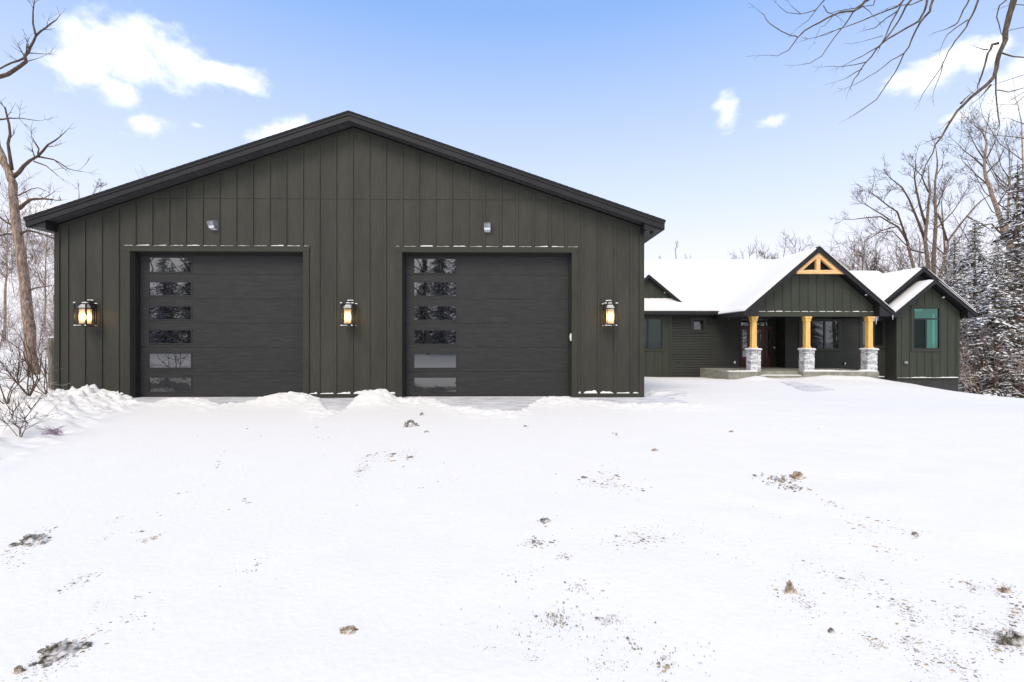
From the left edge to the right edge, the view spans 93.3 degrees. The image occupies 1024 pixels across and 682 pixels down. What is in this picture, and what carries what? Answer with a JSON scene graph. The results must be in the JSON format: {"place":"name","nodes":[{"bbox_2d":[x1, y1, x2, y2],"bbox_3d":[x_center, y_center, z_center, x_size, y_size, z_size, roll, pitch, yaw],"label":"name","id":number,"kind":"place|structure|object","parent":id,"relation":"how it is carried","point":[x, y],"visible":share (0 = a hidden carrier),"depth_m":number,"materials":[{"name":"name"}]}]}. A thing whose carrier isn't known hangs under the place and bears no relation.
{"place":"outdoors","nodes":[
{"label":"outdoors","id":0,"kind":"place"},
{"bbox_2d":[23,110,665,397],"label":"garage building","id":1,"kind":"structure","parent":0,"point":[380,224],"depth_m":11.98,"materials":[{"name":"green"}]},
{"bbox_2d":[73,299,96,326],"bbox_3d":[-10.233,-0.674,11.614,0.341,0.664,0.354,0,0,-1],"label":"wall lantern","id":2,"kind":"object","parent":1,"relation":"attached to","point":[91,305],"depth_m":11.58,"materials":[{"name":"black metal"}]},
{"bbox_2d":[207,220,218,229],"bbox_3d":[-7.302,-2.826,11.792,0.190,0.213,0.170,0,0,16],"label":"wall floodlight","id":3,"kind":"object","parent":1,"relation":"attached to","point":[213,224],"depth_m":11.77,"materials":[{"name":"grey metal"}]},
{"bbox_2d":[140,255,302,396],"bbox_3d":[-7.238,-0.425,12.134,4.237,3.644,0.060,0,0,-1],"label":"overhead door","id":4,"kind":"structure","parent":1,"relation":"in","point":[211,325],"depth_m":12.11,"materials":[{"name":"grey metal"}]},
{"bbox_2d":[340,300,356,326],"bbox_3d":[-3.955,-0.677,11.725,0.341,0.664,0.354,0,0,-1],"label":"wall lantern","id":5,"kind":"object","parent":1,"relation":"attached to","point":[349,305],"depth_m":11.67,"materials":[{"name":"black metal"}]},
{"bbox_2d":[484,223,490,231],"bbox_3d":[-0.607,-2.801,11.906,0.170,0.213,0.170,0,0,-1],"label":"wall floodlight","id":6,"kind":"object","parent":1,"relation":"attached to","point":[487,227],"depth_m":11.86,"materials":[{"name":"grey metal"}]},
{"bbox_2d":[406,256,571,395],"bbox_3d":[-0.618,-0.425,12.146,4.241,3.644,0.270,0,0,-1],"label":"overhead door","id":7,"kind":"structure","parent":1,"relation":"in","point":[491,325],"depth_m":12.23,"materials":[{"name":"grey metal"}]},
{"bbox_2d":[602,300,617,326],"bbox_3d":[2.395,-0.680,11.837,0.341,0.664,0.354,0,0,-1],"label":"wall lantern","id":8,"kind":"object","parent":1,"relation":"attached to","point":[609,306],"depth_m":11.76,"materials":[{"name":"black metal"}]},
{"bbox_2d":[0,297,1023,681],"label":"snow ground","id":9,"kind":"structure","parent":0,"point":[406,573],"depth_m":3.42,"materials":[{"name":"white snow"}]},
{"bbox_2d":[0,211,14,340],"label":"leafless tree","id":10,"kind":"object","parent":9,"relation":"on","point":[6,276],"visible":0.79,"depth_m":30.17,"materials":[{"name":"brown plant"}]},
{"bbox_2d":[13,665,25,673],"bbox_3d":[-2.039,1.360,2.001,0.045,0.041,0.031,0,0,-1],"label":"snow clod","id":11,"kind":"object","parent":9,"relation":"on","point":[19,669],"visible":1,"depth_m":2.00,"materials":[{"name":"white snow"}]},
{"bbox_2d":[0,330,42,403],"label":"bare shrub","id":12,"kind":"object","parent":9,"relation":"on","point":[13,374],"visible":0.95,"depth_m":8.60,"materials":[{"name":"brown plant"}]},
{"bbox_2d":[0,233,53,375],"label":"thicket","id":13,"kind":"object","parent":9,"relation":"on","point":[40,319],"visible":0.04,"depth_m":19.90,"materials":[{"name":"brown plant"}]},
{"bbox_2d":[0,201,53,280],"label":"leafless tree","id":14,"kind":"object","parent":9,"relation":"on","point":[41,242],"visible":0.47,"depth_m":38.14,"materials":[{"name":"brown plant"}]},
{"bbox_2d":[0,323,56,394],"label":"bare shrub","id":15,"kind":"object","parent":9,"relation":"on","point":[42,364],"visible":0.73,"depth_m":9.98,"materials":[{"name":"brown plant"}]},
{"bbox_2d":[8,533,50,546],"bbox_3d":[-3.252,1.347,3.303,0.212,0.083,0.200,0,0,-1],"label":"snow clod","id":16,"kind":"object","parent":9,"relation":"on","point":[35,539],"visible":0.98,"depth_m":3.26,"materials":[{"name":"white snow"}]},
{"bbox_2d":[0,386,59,436],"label":"bare shrub","id":17,"kind":"object","parent":9,"relation":"on","point":[15,415],"visible":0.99,"depth_m":6.51,"materials":[{"name":"brown plant"}]},
{"bbox_2d":[13,233,53,331],"bbox_3d":[-32.928,-4.237,33.997,3.556,8.484,5.031,0,0,-36],"label":"leafless tree","id":18,"kind":"object","parent":9,"relation":"on","point":[36,268],"visible":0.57,"depth_m":33.81,"materials":[{"name":"brown plant"}]},
{"bbox_2d":[0,330,71,397],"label":"bare shrub","id":19,"kind":"object","parent":9,"relation":"on","point":[28,370],"visible":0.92,"depth_m":9.05,"materials":[{"name":"brown plant"}]},
{"bbox_2d":[0,0,100,374],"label":"leafless tree","id":20,"kind":"object","parent":9,"relation":"on","point":[15,208],"visible":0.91,"depth_m":17.43,"materials":[{"name":"brown plant"}]},
{"bbox_2d":[48,337,53,389],"bbox_3d":[-12.054,0.694,12.689,0.193,1.617,0.187,0,0,-1],"label":"fence post","id":21,"kind":"object","parent":9,"relation":"on","point":[51,355],"visible":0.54,"depth_m":12.61,"materials":[{"name":"brown"}]},
{"bbox_2d":[36,425,67,434],"bbox_3d":[-6.545,1.267,6.894,0.405,0.124,0.273,0,0,-1],"label":"dried weed","id":22,"kind":"object","parent":9,"relation":"on","point":[51,431],"visible":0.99,"depth_m":6.88,"materials":[{"name":"purple"}]},
{"bbox_2d":[28,639,92,667],"bbox_3d":[-1.992,1.357,2.111,0.214,0.071,0.173,0,0,-1],"label":"snow clod","id":23,"kind":"object","parent":9,"relation":"on","point":[55,652],"visible":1,"depth_m":2.11,"materials":[{"name":"white snow"}]},
{"bbox_2d":[0,168,143,296],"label":"treeline","id":24,"kind":"object","parent":9,"relation":"on","point":[12,258],"visible":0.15,"depth_m":51.70,"materials":[{"name":"brown plant"}]},
{"bbox_2d":[47,178,106,254],"bbox_3d":[-29.337,-5.460,32.572,4.019,10.937,2.529,0,0,-1],"label":"leafless tree","id":25,"kind":"object","parent":9,"relation":"on","point":[101,183],"visible":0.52,"depth_m":32.24,"materials":[{"name":"brown plant"}]},
{"bbox_2d":[339,625,358,634],"bbox_3d":[-0.769,1.355,2.279,0.091,0.034,0.080,0,0,-22],"label":"snow clod","id":26,"kind":"object","parent":9,"relation":"on","point":[348,630],"visible":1,"depth_m":2.26,"materials":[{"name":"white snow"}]},
{"bbox_2d":[403,419,419,426],"bbox_3d":[-1.638,1.335,7.791,0.288,0.156,0.184,0,0,-37],"label":"snow clod","id":27,"kind":"object","parent":9,"relation":"on","point":[411,423],"visible":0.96,"depth_m":7.75,"materials":[{"name":"white snow"}]},
{"bbox_2d":[133,396,690,410],"bbox_3d":[-3.688,1.500,10.612,15.400,0.200,3.150,0,0,-1],"label":"concrete apron","id":28,"kind":"object","parent":9,"relation":"on","point":[510,403],"visible":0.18,"depth_m":11.38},
{"bbox_2d":[1,418,1023,681],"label":"gravel litter","id":29,"kind":"object","parent":9,"relation":"on","point":[793,488],"visible":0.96,"depth_m":2.46,"materials":[{"name":"brown"}]},
{"bbox_2d":[540,517,550,523],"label":"snow clod","id":30,"kind":"object","parent":9,"relation":"on","point":[544,520],"visible":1,"depth_m":3.65,"materials":[{"name":"white snow"}]},
{"bbox_2d":[648,390,689,397],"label":"driveway ice","id":31,"kind":"structure","parent":9,"relation":"on","point":[669,393],"depth_m":12.51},
{"bbox_2d":[729,236,780,258],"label":"leafless tree","id":32,"kind":"object","parent":9,"relation":"on","point":[734,255],"visible":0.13,"depth_m":49.31,"materials":[{"name":"grey plant"}]},
{"bbox_2d":[757,231,815,258],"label":"leafless tree","id":33,"kind":"object","parent":9,"relation":"on","point":[761,254],"visible":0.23,"depth_m":47.77,"materials":[{"name":"grey plant"}]},
{"bbox_2d":[784,579,796,593],"bbox_3d":[1.520,1.351,2.639,0.048,0.096,0.056,0,0,-33],"label":"snow clod","id":34,"kind":"object","parent":9,"relation":"on","point":[789,586],"visible":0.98,"depth_m":2.63,"materials":[{"name":"beige"}]},
{"bbox_2d":[790,471,806,479],"bbox_3d":[2.870,1.357,4.870,0.173,0.105,0.119,0,0,-32],"label":"snow clod","id":35,"kind":"object","parent":9,"relation":"on","point":[798,475],"visible":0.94,"depth_m":4.84,"materials":[{"name":"beige"}]},
{"bbox_2d":[644,246,977,391],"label":"house","id":36,"kind":"structure","parent":9,"relation":"on","point":[817,311],"depth_m":23.57,"materials":[{"name":"black wood"}]},
{"bbox_2d":[644,316,664,350],"bbox_3d":[6.803,-0.368,23.811,1.385,1.694,0.105,0,0,-1],"label":"window","id":37,"kind":"structure","parent":36,"relation":"in","point":[653,325],"depth_m":23.81,"materials":[{"name":"black glass"}]},
{"bbox_2d":[691,317,705,332],"bbox_3d":[9.183,-0.789,23.853,0.753,0.749,0.105,0,0,-1],"label":"window","id":38,"kind":"structure","parent":36,"relation":"in","point":[698,324],"depth_m":23.82,"materials":[{"name":"black glass"}]},
{"bbox_2d":[740,318,772,366],"bbox_3d":[12.472,0.120,24.699,1.678,2.585,0.150,0,0,-1],"label":"front door","id":39,"kind":"structure","parent":36,"relation":"in","point":[764,325],"depth_m":24.71,"materials":[{"name":"black"}]},
{"bbox_2d":[799,318,841,350],"bbox_3d":[15.238,-0.304,23.960,2.122,1.624,0.105,0,0,-1],"label":"window","id":40,"kind":"structure","parent":36,"relation":"in","point":[825,333],"depth_m":23.96,"materials":[{"name":"black glass"}]},
{"bbox_2d":[860,318,884,347],"bbox_3d":[17.862,-0.384,24.006,1.270,1.468,0.105,0,0,-1],"label":"window","id":41,"kind":"structure","parent":36,"relation":"in","point":[879,326],"depth_m":23.98,"materials":[{"name":"black glass"}]},
{"bbox_2d":[911,306,941,350],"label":"window","id":42,"kind":"structure","parent":36,"relation":"in","point":[926,332],"depth_m":23.33,"materials":[{"name":"teal glass"}]},
{"bbox_2d":[827,627,834,633],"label":"snow clod","id":43,"kind":"object","parent":9,"relation":"on","point":[830,630],"visible":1,"depth_m":2.28,"materials":[{"name":"white snow"}]},
{"bbox_2d":[832,226,902,272],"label":"leafless tree","id":44,"kind":"object","parent":9,"relation":"on","point":[860,236],"visible":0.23,"depth_m":51.89,"materials":[{"name":"brown plant"}]},
{"bbox_2d":[866,256,881,271],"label":"snowy spruce","id":45,"kind":"object","parent":9,"relation":"on","point":[874,265],"visible":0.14,"depth_m":46.98,"materials":[{"name":"grey plant"}]},
{"bbox_2d":[845,232,906,271],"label":"leafless tree","id":46,"kind":"object","parent":9,"relation":"on","point":[860,254],"visible":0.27,"depth_m":49.77,"materials":[{"name":"grey plant"}]},
{"bbox_2d":[747,0,1023,189],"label":"leafless tree","id":47,"kind":"object","parent":9,"relation":"on","point":[1009,14],"visible":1,"depth_m":6.19,"materials":[{"name":"brown plant"}]},
{"bbox_2d":[754,182,1021,365],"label":"treeline","id":48,"kind":"object","parent":9,"relation":"on","point":[887,270],"visible":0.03,"depth_m":57.59,"materials":[{"name":"brown plant"}]},
{"bbox_2d":[867,217,960,281],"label":"leafless tree","id":49,"kind":"object","parent":9,"relation":"on","point":[896,253],"visible":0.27,"depth_m":46.14,"materials":[{"name":"brown plant"}]},
{"bbox_2d":[831,133,1007,279],"bbox_3d":[33.912,-8.832,40.050,13.814,17.108,4.310,0,0,-1],"label":"leafless tree","id":50,"kind":"object","parent":9,"relation":"on","point":[931,267],"visible":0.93,"depth_m":39.86,"materials":[{"name":"brown plant"}]},
{"bbox_2d":[900,168,994,299],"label":"leafless tree","id":51,"kind":"object","parent":9,"relation":"on","point":[944,245],"visible":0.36,"depth_m":41.84,"materials":[{"name":"brown plant"}]},
{"bbox_2d":[939,234,979,391],"bbox_3d":[33.777,-1.787,36.976,4.762,12.744,4.567,0,0,-28],"label":"snowy spruce","id":52,"kind":"object","parent":9,"relation":"on","point":[953,277],"visible":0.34,"depth_m":36.93,"materials":[{"name":"grey plant"}]},
{"bbox_2d":[920,118,1022,307],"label":"leafless tree","id":53,"kind":"object","parent":9,"relation":"on","point":[1008,202],"visible":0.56,"depth_m":35.99,"materials":[{"name":"brown plant"}]},
{"bbox_2d":[931,93,1023,353],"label":"leafless tree","id":54,"kind":"object","parent":9,"relation":"on","point":[995,203],"visible":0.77,"depth_m":32.93,"materials":[{"name":"brown plant"}]},
{"bbox_2d":[951,219,1010,393],"bbox_3d":[29.932,-1.985,31.029,5.022,11.752,4.838,0,0,-1],"label":"snowy spruce","id":55,"kind":"object","parent":9,"relation":"on","point":[975,251],"visible":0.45,"depth_m":30.92,"materials":[{"name":"grey plant"}]},
{"bbox_2d":[958,250,1023,397],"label":"snowy spruce","id":56,"kind":"object","parent":9,"relation":"on","point":[994,312],"visible":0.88,"depth_m":25.85,"materials":[{"name":"grey plant"}]},
{"bbox_2d":[958,276,1023,396],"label":"woodland","id":57,"kind":"object","parent":9,"relation":"on","point":[964,368],"visible":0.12,"depth_m":25.59,"materials":[{"name":"grey plant"}]},
{"bbox_2d":[959,160,1023,397],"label":"snowy spruce","id":58,"kind":"object","parent":9,"relation":"on","point":[1017,258],"visible":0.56,"depth_m":26.94,"materials":[{"name":"grey plant"}]},
{"bbox_2d":[960,73,1023,321],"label":"leafless tree","id":59,"kind":"object","parent":9,"relation":"on","point":[975,133],"visible":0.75,"depth_m":29.92,"materials":[{"name":"brown plant"}]},
{"bbox_2d":[985,241,1012,348],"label":"snowy spruce","id":60,"kind":"object","parent":9,"relation":"on","point":[998,251],"visible":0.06,"depth_m":42.95,"materials":[{"name":"grey plant"}]},
{"bbox_2d":[997,587,1011,593],"bbox_3d":[2.713,1.371,2.664,0.066,0.036,0.055,0,0,34],"label":"snow clod","id":61,"kind":"object","parent":9,"relation":"on","point":[1004,589],"visible":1,"depth_m":2.65,"materials":[{"name":"beige"}]},
{"bbox_2d":[993,629,1023,646],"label":"snow clod","id":62,"kind":"object","parent":9,"relation":"on","point":[1013,638],"visible":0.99,"depth_m":2.18,"materials":[{"name":"white snow"}]},
{"bbox_2d":[0,0,1023,341],"label":"sky","id":63,"kind":"structure","parent":0,"point":[658,108],"materials":[{"name":"blue"}]},
{"bbox_2d":[780,382,833,391],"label":"walkway","id":64,"kind":"structure","parent":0,"point":[806,387],"depth_m":15.10,"materials":[{"name":"white snow"}]}
]}

